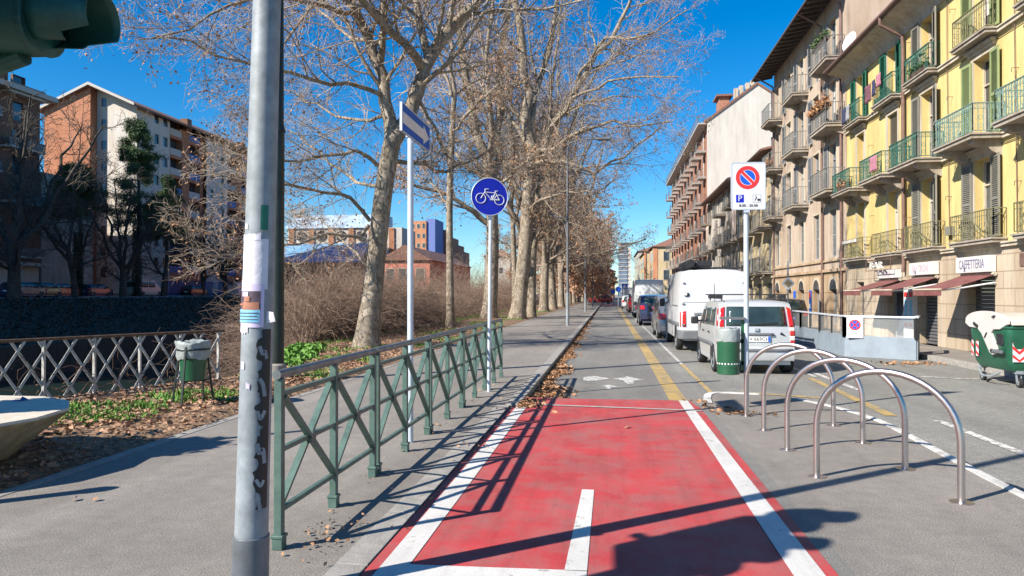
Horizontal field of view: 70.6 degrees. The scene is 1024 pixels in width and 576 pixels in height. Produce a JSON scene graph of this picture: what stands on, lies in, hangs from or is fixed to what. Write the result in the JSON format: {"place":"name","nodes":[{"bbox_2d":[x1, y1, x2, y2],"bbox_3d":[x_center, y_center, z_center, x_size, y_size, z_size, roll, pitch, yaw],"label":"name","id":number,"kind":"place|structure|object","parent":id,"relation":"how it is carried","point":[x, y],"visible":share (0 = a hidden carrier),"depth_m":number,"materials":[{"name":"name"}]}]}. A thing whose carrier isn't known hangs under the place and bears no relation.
{"place":"outdoors","nodes":[
{"label":"outdoors","id":0,"kind":"place"},
{"bbox_2d":[0,295,326,298],"bbox_3d":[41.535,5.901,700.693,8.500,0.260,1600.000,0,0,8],"label":"road","id":1,"kind":"structure","parent":0,"point":[117,296],"depth_m":80.40,"materials":[{"name":"asphalt"}]},
{"bbox_2d":[0,282,47,296],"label":"parked car","id":2,"kind":"object","parent":1,"relation":"on","point":[28,289],"visible":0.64,"depth_m":65.09,"materials":[{"name":"blue paint"}]},
{"bbox_2d":[32,282,65,296],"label":"parked car","id":3,"kind":"object","parent":1,"relation":"on","point":[54,290],"visible":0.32,"depth_m":68.65,"materials":[{"name":"black paint"}]},
{"bbox_2d":[82,284,113,295],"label":"parked car","id":4,"kind":"object","parent":1,"relation":"on","point":[95,290],"visible":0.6,"depth_m":77.82,"materials":[{"name":"red paint"}]},
{"bbox_2d":[126,279,160,295],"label":"parked van","id":5,"kind":"object","parent":1,"relation":"on","point":[151,287],"visible":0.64,"depth_m":86.24,"materials":[{"name":"grey paint"}]},
{"bbox_2d":[180,286,207,295],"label":"parked car","id":6,"kind":"object","parent":1,"relation":"on","point":[192,290],"visible":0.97,"depth_m":95.95,"materials":[{"name":"black paint"}]},
{"bbox_2d":[0,304,538,397],"bbox_3d":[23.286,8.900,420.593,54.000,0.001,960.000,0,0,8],"label":"river","id":7,"kind":"structure","parent":0,"point":[105,378],"depth_m":46.27,"materials":[{"name":"grey liquid"}]},
{"bbox_2d":[0,293,539,346],"bbox_3d":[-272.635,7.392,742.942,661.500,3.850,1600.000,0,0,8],"label":"bank","id":8,"kind":"structure","parent":0,"point":[34,318],"depth_m":61.17,"materials":[{"name":"soil"}]},
{"bbox_2d":[0,73,57,283],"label":"apartment block","id":9,"kind":"structure","parent":8,"relation":"on","point":[30,273],"depth_m":74.19,"materials":[{"name":"brick"}]},
{"bbox_2d":[0,169,124,297],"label":"bare tree","id":10,"kind":"object","parent":8,"relation":"on","point":[72,266],"visible":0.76,"depth_m":68.24,"materials":[{"name":"brown plant"}]},
{"bbox_2d":[39,172,92,284],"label":"annex","id":11,"kind":"object","parent":8,"relation":"on","point":[58,272],"visible":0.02,"depth_m":82.14,"materials":[{"name":"white paint"}]},
{"bbox_2d":[0,71,150,299],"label":"bare tree","id":12,"kind":"object","parent":8,"relation":"on","point":[11,258],"visible":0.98,"depth_m":60.28,"materials":[{"name":"brown plant"}]},
{"bbox_2d":[35,160,118,295],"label":"pine tree","id":13,"kind":"object","parent":8,"relation":"on","point":[91,193],"visible":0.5,"depth_m":74.37,"materials":[{"name":"green plant"}]},
{"bbox_2d":[48,158,178,296],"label":"bare tree","id":14,"kind":"object","parent":8,"relation":"on","point":[123,273],"visible":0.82,"depth_m":77.84,"materials":[{"name":"brown plant"}]},
{"bbox_2d":[104,116,178,295],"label":"pine tree","id":15,"kind":"object","parent":8,"relation":"on","point":[138,158],"visible":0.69,"depth_m":82.00,"materials":[{"name":"green plant"}]},
{"bbox_2d":[40,82,247,292],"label":"apartment block","id":16,"kind":"structure","parent":8,"relation":"on","point":[171,140],"depth_m":96.59,"materials":[{"name":"orange brick"}]},
{"bbox_2d":[0,296,292,345],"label":"bank scrub","id":17,"kind":"object","parent":8,"relation":"on","point":[125,314],"visible":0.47,"depth_m":63.08,"materials":[{"name":"plant"}]},
{"bbox_2d":[128,174,193,295],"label":"pine tree","id":18,"kind":"object","parent":8,"relation":"on","point":[170,183],"visible":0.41,"depth_m":90.23,"materials":[{"name":"green plant"}]},
{"bbox_2d":[126,199,222,295],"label":"bare tree","id":19,"kind":"object","parent":8,"relation":"on","point":[164,273],"visible":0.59,"depth_m":86.75,"materials":[{"name":"brown plant"}]},
{"bbox_2d":[168,280,212,294],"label":"blue fence","id":20,"kind":"object","parent":8,"relation":"on","point":[208,286],"visible":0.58,"depth_m":97.47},
{"bbox_2d":[173,217,241,295],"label":"bare tree","id":21,"kind":"object","parent":8,"relation":"on","point":[203,278],"visible":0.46,"depth_m":97.91,"materials":[{"name":"brown plant"}]},
{"bbox_2d":[184,199,244,295],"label":"bare tree","id":22,"kind":"object","parent":8,"relation":"on","point":[224,277],"visible":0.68,"depth_m":102.27,"materials":[{"name":"brown plant"}]},
{"bbox_2d":[0,300,538,381],"bbox_3d":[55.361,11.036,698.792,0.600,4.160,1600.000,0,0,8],"label":"embankment wall","id":23,"kind":"structure","parent":8,"relation":"on","point":[57,351],"depth_m":52.93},
{"bbox_2d":[284,215,414,293],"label":"market hall","id":24,"kind":"structure","parent":8,"relation":"on","point":[398,233],"depth_m":144.64,"materials":[{"name":"metal"}]},
{"bbox_2d":[414,219,468,265],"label":"tower block","id":25,"kind":"structure","parent":8,"relation":"on","point":[432,233],"depth_m":226.21,"materials":[{"name":"blue paint"}]},
{"bbox_2d":[0,300,587,490],"bbox_3d":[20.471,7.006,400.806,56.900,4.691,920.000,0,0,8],"label":"river bank","id":26,"kind":"structure","parent":0,"point":[101,452],"depth_m":8.12,"materials":[{"name":"soil"}]},
{"bbox_2d":[0,395,69,459],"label":"planter","id":27,"kind":"object","parent":26,"relation":"on","point":[24,422],"visible":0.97,"depth_m":6.33,"materials":[{"name":"concrete"}]},
{"bbox_2d":[62,384,195,399],"bbox_3d":[-7.601,3.902,8.685,0.289,4.635,9.481,0,-1,33],"label":"quay edge","id":28,"kind":"object","parent":26,"relation":"on","point":[132,391],"depth_m":11.26,"materials":[{"name":"concrete"}]},
{"bbox_2d":[0,329,239,398],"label":"lattice fence","id":29,"kind":"object","parent":28,"relation":"on","point":[139,383],"visible":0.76,"depth_m":10.75,"materials":[{"name":"metal"}]},
{"bbox_2d":[171,339,214,408],"bbox_3d":[-4.339,1.166,9.846,0.483,0.929,0.483,0,-1,-42],"label":"litter bin","id":30,"kind":"object","parent":26,"relation":"on","point":[192,357],"visible":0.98,"depth_m":9.72,"materials":[{"name":"metal"}]},
{"bbox_2d":[0,325,504,480],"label":"verge leaves","id":31,"kind":"object","parent":26,"relation":"on","point":[160,416],"visible":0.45,"depth_m":9.22,"materials":[{"name":"brown plant"}]},
{"bbox_2d":[272,0,286,379],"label":"lamp pole","id":32,"kind":"object","parent":26,"relation":"on","point":[278,363],"visible":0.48,"depth_m":12.64,"materials":[{"name":"metal"}]},
{"bbox_2d":[50,310,550,425],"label":"weeds","id":33,"kind":"object","parent":26,"relation":"on","point":[177,397],"visible":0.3,"depth_m":10.13,"materials":[{"name":"plant"}]},
{"bbox_2d":[284,341,326,365],"bbox_3d":[-5.227,1.586,17.626,1.028,0.258,5.988,0,0,-9],"label":"ground cover","id":34,"kind":"object","parent":26,"relation":"on","point":[297,352],"visible":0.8,"depth_m":17.36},
{"bbox_2d":[135,231,539,385],"bbox_3d":[-6.466,4.193,56.368,17.278,14.506,72.132,0,0,8],"label":"thicket","id":35,"kind":"object","parent":26,"relation":"on","point":[316,314],"visible":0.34,"depth_m":26.67,"materials":[{"name":"plant"}]},
{"bbox_2d":[75,0,614,349],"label":"plane tree","id":36,"kind":"object","parent":26,"relation":"on","point":[367,332],"visible":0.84,"depth_m":20.10,"materials":[{"name":"brown plant"}]},
{"bbox_2d":[384,245,471,292],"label":"red house","id":37,"kind":"structure","parent":26,"relation":"on","point":[438,259],"depth_m":103.37,"materials":[{"name":"brick"}]},
{"bbox_2d":[370,0,537,327],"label":"plane tree","id":38,"kind":"object","parent":26,"relation":"on","point":[450,310],"visible":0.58,"depth_m":32.35,"materials":[{"name":"brown plant"}]},
{"bbox_2d":[357,0,569,317],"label":"plane tree","id":39,"kind":"object","parent":26,"relation":"on","point":[485,221],"visible":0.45,"depth_m":44.55,"materials":[{"name":"brown plant"}]},
{"bbox_2d":[397,23,580,295],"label":"plane tree","id":40,"kind":"object","parent":26,"relation":"on","point":[513,247],"visible":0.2,"depth_m":53.12,"materials":[{"name":"brown plant"}]},
{"bbox_2d":[483,250,511,293],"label":"pale house","id":41,"kind":"structure","parent":26,"relation":"on","point":[505,266],"depth_m":192.09,"materials":[{"name":"white paint"}]},
{"bbox_2d":[415,0,637,317],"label":"plane tree","id":42,"kind":"object","parent":26,"relation":"on","point":[531,300],"visible":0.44,"depth_m":47.39,"materials":[{"name":"brown plant"}]},
{"bbox_2d":[430,17,658,311],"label":"plane tree","id":43,"kind":"object","parent":26,"relation":"on","point":[544,291],"visible":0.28,"depth_m":60.87,"materials":[{"name":"brown plant"}]},
{"bbox_2d":[481,61,613,270],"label":"plane tree","id":44,"kind":"object","parent":26,"relation":"on","point":[517,238],"visible":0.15,"depth_m":66.09,"materials":[{"name":"brown plant"}]},
{"bbox_2d":[474,48,636,308],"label":"plane tree","id":45,"kind":"object","parent":26,"relation":"on","point":[552,296],"visible":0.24,"depth_m":71.22,"materials":[{"name":"brown plant"}]},
{"bbox_2d":[518,186,605,305],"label":"plane tree","id":46,"kind":"object","parent":26,"relation":"on","point":[575,284],"visible":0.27,"depth_m":89.47,"materials":[{"name":"brown plant"}]},
{"bbox_2d":[483,103,642,306],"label":"plane tree","id":47,"kind":"object","parent":26,"relation":"on","point":[561,299],"visible":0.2,"depth_m":84.78,"materials":[{"name":"brown plant"}]},
{"bbox_2d":[508,103,623,261],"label":"plane tree","id":48,"kind":"object","parent":26,"relation":"on","point":[540,255],"visible":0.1,"depth_m":78.67,"materials":[{"name":"brown plant"}]},
{"bbox_2d":[432,0,725,318],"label":"plane tree","id":49,"kind":"object","parent":26,"relation":"on","point":[521,281],"visible":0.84,"depth_m":41.57,"materials":[{"name":"brown plant"}]},
{"bbox_2d":[555,200,611,303],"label":"plane tree","id":50,"kind":"object","parent":26,"relation":"on","point":[594,283],"visible":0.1,"depth_m":99.67,"materials":[{"name":"brown plant"}]},
{"bbox_2d":[0,301,599,575],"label":"pavement","id":51,"kind":"structure","parent":0,"point":[167,508],"depth_m":5.58,"materials":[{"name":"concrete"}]},
{"bbox_2d":[0,0,120,74],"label":"traffic light","id":52,"kind":"object","parent":51,"relation":"on","point":[29,29],"visible":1,"depth_m":2.69,"materials":[{"name":"green plastic"}]},
{"bbox_2d":[231,0,280,575],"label":"lamp pole","id":53,"kind":"object","parent":51,"relation":"on","point":[250,545],"visible":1,"depth_m":3.59,"materials":[{"name":"metal"}]},
{"bbox_2d":[0,310,558,496],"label":"pavement edge","id":54,"kind":"object","parent":51,"relation":"on","point":[63,473],"visible":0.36,"depth_m":7.17,"materials":[{"name":"stone"}]},
{"bbox_2d":[270,348,378,550],"bbox_3d":[-1.298,1.048,5.269,0.078,1.087,1.835,0,0,8],"label":"railing","id":55,"kind":"object","parent":51,"relation":"on","point":[334,384],"visible":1,"depth_m":5.06,"materials":[{"name":"metal"}]},
{"bbox_2d":[375,335,431,473],"bbox_3d":[-1.050,1.063,7.113,0.078,1.087,1.835,0,0,8],"label":"railing","id":56,"kind":"object","parent":51,"relation":"on","point":[404,365],"visible":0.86,"depth_m":7.08,"materials":[{"name":"metal"}]},
{"bbox_2d":[281,382,527,565],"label":"pavement leaves","id":57,"kind":"object","parent":51,"relation":"on","point":[328,539],"visible":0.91,"depth_m":4.75,"materials":[{"name":"brown plant"}]},
{"bbox_2d":[400,102,429,442],"bbox_3d":[-1.047,-0.100,7.578,0.104,3.420,1.106,0,0,8],"label":"arrow sign","id":58,"kind":"object","parent":51,"relation":"on","point":[414,127],"visible":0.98,"depth_m":7.54,"materials":[{"name":"metal"}]},
{"bbox_2d":[429,328,464,432],"bbox_3d":[-0.802,1.078,8.956,0.078,1.087,1.835,0,0,8],"label":"railing","id":59,"kind":"object","parent":51,"relation":"on","point":[447,354],"visible":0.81,"depth_m":8.93,"materials":[{"name":"metal"}]},
{"bbox_2d":[462,322,486,406],"bbox_3d":[-0.557,1.092,10.780,0.078,1.087,1.795,0,0,8],"label":"railing","id":60,"kind":"object","parent":51,"relation":"on","point":[475,346],"visible":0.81,"depth_m":10.76,"materials":[{"name":"metal"}]},
{"bbox_2d":[471,178,507,391],"bbox_3d":[-0.362,-0.051,11.432,0.607,3.384,0.108,0,0,-16],"label":"bicycle sign","id":61,"kind":"object","parent":51,"relation":"on","point":[489,197],"visible":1,"depth_m":11.42,"materials":[{"name":"metal"}]},
{"bbox_2d":[485,319,502,383],"bbox_3d":[-0.316,1.107,12.573,0.078,1.087,1.775,0,0,8],"label":"railing","id":62,"kind":"object","parent":51,"relation":"on","point":[498,348],"visible":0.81,"depth_m":12.71,"materials":[{"name":"metal"}]},
{"bbox_2d":[549,137,610,325],"bbox_3d":[3.281,-2.714,34.998,3.021,9.085,0.280,0,0,8],"label":"lamp post","id":63,"kind":"object","parent":51,"relation":"on","point":[566,224],"visible":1,"depth_m":35.02,"materials":[{"name":"metal"}]},
{"bbox_2d":[8,0,993,294],"label":"sky","id":64,"kind":"structure","parent":0,"point":[752,28],"materials":[{"name":"blue"}]},
{"bbox_2d":[553,305,702,404],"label":"cycle path","id":65,"kind":"structure","parent":0,"point":[610,349],"depth_m":16.84,"materials":[{"name":"asphalt"}]},
{"bbox_2d":[517,313,594,407],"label":"kerb leaves","id":66,"kind":"object","parent":65,"relation":"on","point":[545,388],"visible":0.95,"depth_m":13.26,"materials":[{"name":"brown plant"}]},
{"bbox_2d":[639,250,649,279],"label":"cream building","id":67,"kind":"structure","parent":0,"point":[645,273],"depth_m":187.06,"materials":[{"name":"paint"}]},
{"bbox_2d":[665,81,771,285],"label":"brick block","id":68,"kind":"structure","parent":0,"point":[736,133],"depth_m":71.97,"materials":[{"name":"paint"}]},
{"bbox_2d":[699,177,737,266],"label":"building","id":69,"kind":"structure","parent":0,"point":[723,252],"depth_m":61.70,"materials":[{"name":"white paint"}]},
{"bbox_2d":[613,296,1023,491],"bbox_3d":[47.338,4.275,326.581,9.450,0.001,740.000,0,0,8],"label":"road","id":70,"kind":"structure","parent":0,"point":[992,409],"depth_m":12.02,"materials":[{"name":"asphalt"}]},
{"bbox_2d":[324,303,601,575],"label":"kerb","id":71,"kind":"structure","parent":70,"relation":"on","point":[364,552],"depth_m":5.75,"materials":[{"name":"stone"}]},
{"bbox_2d":[73,360,956,499],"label":"scattered leaves","id":72,"kind":"object","parent":70,"relation":"on","point":[703,405],"visible":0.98,"depth_m":9.76,"materials":[{"name":"brown plant"}]},
{"bbox_2d":[633,295,657,324],"bbox_3d":[7.795,1.177,39.786,2.206,1.620,4.403,0,0,8],"label":"dark suv","id":73,"kind":"object","parent":70,"relation":"on","point":[644,314],"visible":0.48,"depth_m":37.91,"materials":[{"name":"blue paint"}]},
{"bbox_2d":[629,279,663,317],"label":"box van","id":74,"kind":"object","parent":70,"relation":"on","point":[647,287],"visible":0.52,"depth_m":49.76,"materials":[{"name":"white paint"}]},
{"bbox_2d":[648,299,666,337],"bbox_3d":[6.452,1.150,28.303,2.175,1.490,4.063,0,0,8],"label":"grey car","id":75,"kind":"object","parent":70,"relation":"on","point":[659,319],"visible":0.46,"depth_m":26.83,"materials":[{"name":"paint"}]},
{"bbox_2d":[501,405,856,575],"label":"lane platform","id":76,"kind":"structure","parent":70,"relation":"on","point":[830,554],"depth_m":5.32,"materials":[{"name":"concrete"}]},
{"bbox_2d":[360,398,838,575],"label":"red lane","id":77,"kind":"structure","parent":76,"relation":"on","point":[668,499],"depth_m":5.33,"materials":[{"name":"asphalt"}]},
{"bbox_2d":[372,400,825,575],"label":"lane lines","id":78,"kind":"object","parent":77,"relation":"on","point":[796,556],"visible":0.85,"depth_m":4.73,"materials":[{"name":"white paint"}]},
{"bbox_2d":[660,259,743,349],"bbox_3d":[6.127,0.520,23.267,2.463,2.670,5.480,0,0,8],"label":"white van","id":79,"kind":"object","parent":70,"relation":"on","point":[692,283],"visible":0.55,"depth_m":20.78,"materials":[{"name":"paint"}]},
{"bbox_2d":[691,294,794,371],"bbox_3d":[5.238,0.941,16.500,2.091,1.722,3.364,0,0,7],"label":"silver car","id":80,"kind":"object","parent":70,"relation":"on","point":[771,322],"visible":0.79,"depth_m":15.05,"materials":[{"name":"paint"}]},
{"bbox_2d":[617,305,896,415],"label":"yellow lines","id":81,"kind":"object","parent":70,"relation":"on","point":[670,388],"visible":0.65,"depth_m":13.73,"materials":[{"name":"paint"}]},
{"bbox_2d":[765,298,807,327],"bbox_3d":[11.713,1.179,31.934,2.175,1.490,4.063,0,0,8],"label":"black car","id":82,"kind":"object","parent":70,"relation":"on","point":[797,304],"visible":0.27,"depth_m":30.06,"materials":[{"name":"paint"}]},
{"bbox_2d":[623,307,1023,455],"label":"white lines","id":83,"kind":"object","parent":70,"relation":"on","point":[1005,446],"visible":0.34,"depth_m":9.51,"materials":[{"name":"paint"}]},
{"bbox_2d":[792,310,919,360],"bbox_3d":[10.412,1.311,23.714,1.972,1.095,11.300,0,0,8],"label":"terrace barrier","id":84,"kind":"object","parent":70,"relation":"on","point":[899,348],"visible":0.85,"depth_m":19.05,"materials":[{"name":"metal"}]},
{"bbox_2d":[847,317,862,337],"bbox_3d":[9.021,1.042,19.026,0.400,0.540,0.026,0,-1,33],"label":"no stopping sign","id":85,"kind":"object","parent":84,"relation":"attached to","point":[854,327],"visible":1,"depth_m":19.02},
{"bbox_2d":[705,393,1023,575],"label":"rack island","id":86,"kind":"structure","parent":70,"relation":"on","point":[867,509],"depth_m":5.50,"materials":[{"name":"concrete"}]},
{"bbox_2d":[731,162,765,406],"bbox_3d":[3.225,-0.044,9.899,0.464,3.345,0.109,0,0,4],"label":"no parking sign","id":87,"kind":"object","parent":86,"relation":"on","point":[748,186],"visible":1,"depth_m":9.87,"materials":[{"name":"metal"}]},
{"bbox_2d":[716,317,744,374],"bbox_3d":[2.994,0.788,9.903,0.387,0.782,0.324,0,0,8],"label":"litter bin","id":88,"kind":"object","parent":87,"relation":"attached to","point":[729,341],"visible":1,"depth_m":9.79,"materials":[{"name":"green plastic"}]},
{"bbox_2d":[740,342,840,426],"bbox_3d":[3.375,1.142,8.840,1.210,0.956,0.159,0,-1,40],"label":"bike rack","id":89,"kind":"object","parent":86,"relation":"on","point":[817,356],"visible":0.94,"depth_m":8.84,"materials":[{"name":"silver metal"}]},
{"bbox_2d":[756,348,870,443],"bbox_3d":[3.255,1.135,7.873,1.211,0.956,0.160,0,-1,42],"label":"bike rack","id":90,"kind":"object","parent":86,"relation":"on","point":[847,366],"visible":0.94,"depth_m":7.84,"materials":[{"name":"silver metal"}]},
{"bbox_2d":[779,357,914,470],"bbox_3d":[3.104,1.126,6.788,0.160,0.956,1.241,0,-1,-43],"label":"bike rack","id":91,"kind":"object","parent":86,"relation":"on","point":[892,386],"visible":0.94,"depth_m":6.70,"materials":[{"name":"silver metal"}]},
{"bbox_2d":[806,368,973,504],"bbox_3d":[2.960,1.118,5.753,0.160,0.956,1.230,0,-1,-45],"label":"bike rack","id":92,"kind":"object","parent":86,"relation":"on","point":[956,421],"visible":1,"depth_m":5.61,"materials":[{"name":"silver metal"}]},
{"bbox_2d":[792,398,1023,498],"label":"white line","id":93,"kind":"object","parent":70,"relation":"on","point":[997,482],"depth_m":6.95,"materials":[{"name":"white paint"}]},
{"bbox_2d":[919,352,1023,379],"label":"kerb","id":94,"kind":"structure","parent":70,"relation":"on","point":[954,362],"depth_m":16.52,"materials":[{"name":"stone"}]},
{"bbox_2d":[965,311,1023,387],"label":"waste container","id":95,"kind":"object","parent":70,"relation":"on","point":[997,341],"visible":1,"depth_m":13.12,"materials":[{"name":"green plastic"}]},
{"bbox_2d":[751,0,891,330],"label":"beige building","id":96,"kind":"structure","parent":0,"point":[806,219],"depth_m":34.38,"materials":[{"name":"paint"}]},
{"bbox_2d":[806,91,831,120],"bbox_3d":[13.150,-7.825,30.940,0.687,0.843,2.244,0,0,8],"label":"window box","id":97,"kind":"object","parent":96,"relation":"attached to","point":[818,108],"visible":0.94,"depth_m":30.56,"materials":[{"name":"brown plant"}]},
{"bbox_2d":[727,146,937,318],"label":"building","id":98,"kind":"structure","parent":0,"point":[760,257],"depth_m":45.84,"materials":[{"name":"yellow paint"}]},
{"bbox_2d":[808,326,977,362],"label":"pavement","id":99,"kind":"structure","parent":0,"point":[950,353],"depth_m":19.08,"materials":[{"name":"concrete"}]},
{"bbox_2d":[648,238,671,294],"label":"cream building","id":100,"kind":"structure","parent":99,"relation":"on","point":[660,257],"depth_m":157.13,"materials":[{"name":"paint"}]},
{"bbox_2d":[823,0,1023,351],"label":"yellow building","id":101,"kind":"structure","parent":0,"point":[942,137],"depth_m":21.09,"materials":[{"name":"paint"}]},
{"bbox_2d":[843,278,901,295],"bbox_3d":[12.294,-0.032,24.733,1.325,0.578,1.700,0,0,8],"label":"awning","id":102,"kind":"object","parent":101,"relation":"attached to","point":[878,284],"visible":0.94,"depth_m":24.63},
{"bbox_2d":[894,280,906,337],"bbox_3d":[13.178,0.743,24.229,0.080,2.000,1.650,0,0,8],"label":"shop door","id":103,"kind":"structure","parent":101,"relation":"in","point":[898,295],"depth_m":24.77,"materials":[{"name":"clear glass"}]},
{"bbox_2d":[870,275,938,295],"bbox_3d":[11.934,-0.068,22.057,1.325,0.608,1.700,0,0,8],"label":"awning","id":104,"kind":"object","parent":101,"relation":"attached to","point":[889,290],"visible":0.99,"depth_m":21.83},
{"bbox_2d":[904,287,917,337],"bbox_3d":[12.674,0.858,23.010,0.134,1.750,0.800,0,0,8],"label":"poster case","id":105,"kind":"object","parent":101,"relation":"attached to","point":[910,305],"visible":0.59,"depth_m":22.91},
{"bbox_2d":[909,261,938,275],"bbox_3d":[12.488,-0.585,21.962,0.202,0.380,1.650,0,0,8],"label":"shop sign","id":106,"kind":"object","parent":101,"relation":"attached to","point":[925,268],"visible":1,"depth_m":21.67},
{"bbox_2d":[912,272,996,295],"bbox_3d":[11.508,-0.093,18.886,1.325,0.608,1.700,0,0,8],"label":"awning","id":107,"kind":"object","parent":101,"relation":"attached to","point":[938,288],"visible":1,"depth_m":18.65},
{"bbox_2d":[956,255,995,273],"bbox_3d":[12.071,-0.610,18.865,0.202,0.420,1.700,0,0,8],"label":"shop sign","id":108,"kind":"object","parent":101,"relation":"attached to","point":[979,264],"visible":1,"depth_m":18.60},
{"bbox_2d":[983,159,989,237],"bbox_3d":[12.437,-2.302,18.647,0.075,2.100,0.950,0,0,8],"label":"window","id":109,"kind":"structure","parent":101,"relation":"in","point":[986,164],"depth_m":19.02,"materials":[{"name":"white glass"}]},
{"bbox_2d":[983,58,989,131],"bbox_3d":[12.437,-4.911,18.668,0.075,2.180,0.950,0,0,8],"label":"window","id":110,"kind":"structure","parent":101,"relation":"in","point":[986,71],"depth_m":19.06,"materials":[{"name":"white glass"}]},
{"label":"ground","id":111,"kind":"structure","parent":0,"visible":0},
{"bbox_2d":[617,242,631,295],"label":"tower","id":112,"kind":"structure","parent":111,"relation":"on","point":[624,277],"depth_m":494.40,"materials":[{"name":"white glass"}]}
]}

